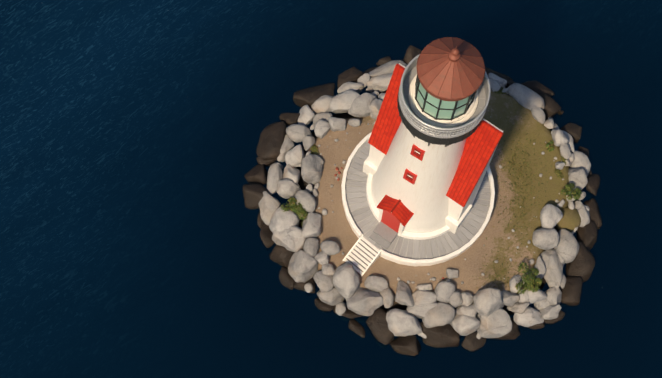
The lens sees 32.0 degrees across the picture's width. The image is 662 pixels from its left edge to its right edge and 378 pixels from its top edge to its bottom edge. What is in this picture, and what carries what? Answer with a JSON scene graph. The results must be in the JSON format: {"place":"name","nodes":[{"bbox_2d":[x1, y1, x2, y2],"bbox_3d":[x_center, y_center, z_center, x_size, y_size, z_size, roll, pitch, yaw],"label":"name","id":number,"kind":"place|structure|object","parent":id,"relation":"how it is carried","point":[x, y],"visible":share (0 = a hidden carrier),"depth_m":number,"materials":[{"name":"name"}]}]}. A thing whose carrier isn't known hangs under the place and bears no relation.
{"place":"outdoors","nodes":[
{"label":"outdoors","id":0,"kind":"place"},
{"bbox_2d":[0,0,661,377],"bbox_3d":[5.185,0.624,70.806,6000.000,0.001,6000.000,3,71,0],"label":"sea water","id":1,"kind":"structure","parent":0,"point":[130,230],"depth_m":71.09,"materials":[{"name":"blue liquid"}]},
{"bbox_2d":[242,45,601,355],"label":"dark shore rocks","id":2,"kind":"object","parent":1,"relation":"in","point":[579,269],"visible":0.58,"depth_m":69.53,"materials":[{"name":"stone"}]},
{"bbox_2d":[289,90,575,316],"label":"islet ground","id":3,"kind":"structure","parent":0,"point":[336,226],"depth_m":69.72,"materials":[{"name":"brown soil"}]},
{"bbox_2d":[311,144,318,154],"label":"moss tuft","id":4,"kind":"object","parent":3,"relation":"on","point":[314,149],"visible":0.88,"depth_m":70.69,"materials":[{"name":"green plant"}]},
{"bbox_2d":[342,234,381,275],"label":"deck stairs","id":5,"kind":"structure","parent":3,"relation":"on","point":[363,254],"depth_m":68.14,"materials":[{"name":"white wood"}]},
{"bbox_2d":[345,139,490,259],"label":"deck plank gaps","id":6,"kind":"object","parent":3,"relation":"on","point":[399,236],"depth_m":68.51,"materials":[{"name":"wood"}]},
{"bbox_2d":[369,195,413,249],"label":"entrance porch","id":7,"kind":"object","parent":6,"relation":"on","point":[395,215],"visible":0.81,"depth_m":66.55,"materials":[{"name":"red wood"}]},
{"bbox_2d":[366,173,449,239],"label":"tower plinth","id":8,"kind":"structure","parent":6,"relation":"on","point":[417,236],"depth_m":68.04,"materials":[{"name":"white paint"}]},
{"bbox_2d":[371,121,465,232],"bbox_3d":[5.322,-2.065,63.013,5.680,12.110,5.680,3,71,0],"label":"tower shaft","id":9,"kind":"object","parent":8,"relation":"on","point":[424,198],"visible":0.38,"depth_m":62.92,"materials":[{"name":"white paint"}]},
{"bbox_2d":[403,144,424,184],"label":"tower windows","id":10,"kind":"structure","parent":9,"relation":"attached to","point":[417,153],"depth_m":59.55,"materials":[{"name":"red wood"}]},
{"bbox_2d":[397,66,486,146],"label":"gallery deck","id":11,"kind":"structure","parent":9,"relation":"attached to","point":[422,135],"depth_m":55.90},
{"bbox_2d":[408,74,478,127],"bbox_3d":[5.449,-4.555,55.795,3.400,0.357,3.400,3,71,0],"label":"lantern room base","id":12,"kind":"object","parent":11,"relation":"on","point":[430,120],"depth_m":55.42,"materials":[{"name":"white paint"}]},
{"bbox_2d":[415,75,476,120],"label":"lantern glazing bars","id":13,"kind":"object","parent":12,"relation":"on","point":[417,83],"visible":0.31,"depth_m":54.35,"materials":[{"name":"metal"}]},
{"bbox_2d":[416,83,473,118],"bbox_3d":[5.473,-5.019,54.450,2.697,2.490,2.697,3,71,0],"label":"lantern glass","id":14,"kind":"object","parent":13,"relation":"in","point":[432,110],"depth_m":54.28,"materials":[{"name":"green glass"}]},
{"bbox_2d":[416,37,484,100],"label":"lantern roof","id":15,"kind":"structure","parent":13,"relation":"on","point":[450,68],"depth_m":52.36,"materials":[{"name":"red metal"}]},
{"bbox_2d":[399,55,490,136],"bbox_3d":[5.455,-4.659,55.494,4.320,1.020,4.320,3,71,0],"label":"gallery railing","id":16,"kind":"object","parent":11,"relation":"on","point":[416,121],"visible":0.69,"depth_m":55.05,"materials":[{"name":"white metal"}]},
{"bbox_2d":[345,140,489,259],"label":"deck planks","id":17,"kind":"object","parent":6,"relation":"on","point":[359,190],"visible":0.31,"depth_m":68.50,"materials":[{"name":"grey wood"}]},
{"bbox_2d":[341,132,494,265],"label":"deck kerb","id":18,"kind":"structure","parent":6,"relation":"on","point":[405,261],"depth_m":68.32,"materials":[{"name":"white paint"}]},
{"bbox_2d":[363,63,502,233],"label":"side buildings","id":19,"kind":"structure","parent":6,"relation":"on","point":[482,142],"depth_m":62.08,"materials":[{"name":"red tile"}]},
{"bbox_2d":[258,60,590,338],"bbox_3d":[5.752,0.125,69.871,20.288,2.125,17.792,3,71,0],"label":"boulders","id":20,"kind":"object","parent":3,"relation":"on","point":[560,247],"visible":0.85,"depth_m":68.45,"materials":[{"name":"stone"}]},
{"bbox_2d":[280,197,307,219],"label":"shrub","id":21,"kind":"object","parent":20,"relation":"on","point":[295,208],"visible":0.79,"depth_m":68.96,"materials":[{"name":"green plant"}]},
{"bbox_2d":[515,262,541,293],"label":"shrub","id":22,"kind":"object","parent":20,"relation":"on","point":[530,282],"visible":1,"depth_m":67.59,"materials":[{"name":"green plant"}]},
{"bbox_2d":[560,183,581,199],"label":"shrub","id":23,"kind":"object","parent":20,"relation":"on","point":[575,192],"visible":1,"depth_m":69.42,"materials":[{"name":"green plant"}]},
{"bbox_2d":[312,116,563,287],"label":"loose stones","id":24,"kind":"object","parent":3,"relation":"on","point":[324,213],"visible":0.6,"depth_m":69.33,"materials":[{"name":"stone"}]},
{"bbox_2d":[494,87,506,93],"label":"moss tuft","id":25,"kind":"object","parent":3,"relation":"on","point":[499,92],"visible":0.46,"depth_m":72.14,"materials":[{"name":"green plant"}]},
{"bbox_2d":[474,102,551,287],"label":"grass tufts","id":26,"kind":"object","parent":3,"relation":"on","point":[505,166],"visible":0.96,"depth_m":70.05,"materials":[{"name":"green plant"}]},
{"bbox_2d":[546,140,556,151],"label":"shrub","id":27,"kind":"object","parent":3,"relation":"on","point":[550,145],"visible":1,"depth_m":70.60,"materials":[{"name":"green plant"}]},
{"bbox_2d":[554,169,563,178],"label":"moss tuft","id":28,"kind":"object","parent":3,"relation":"on","point":[558,172],"visible":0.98,"depth_m":70.22,"materials":[{"name":"green plant"}]}
]}

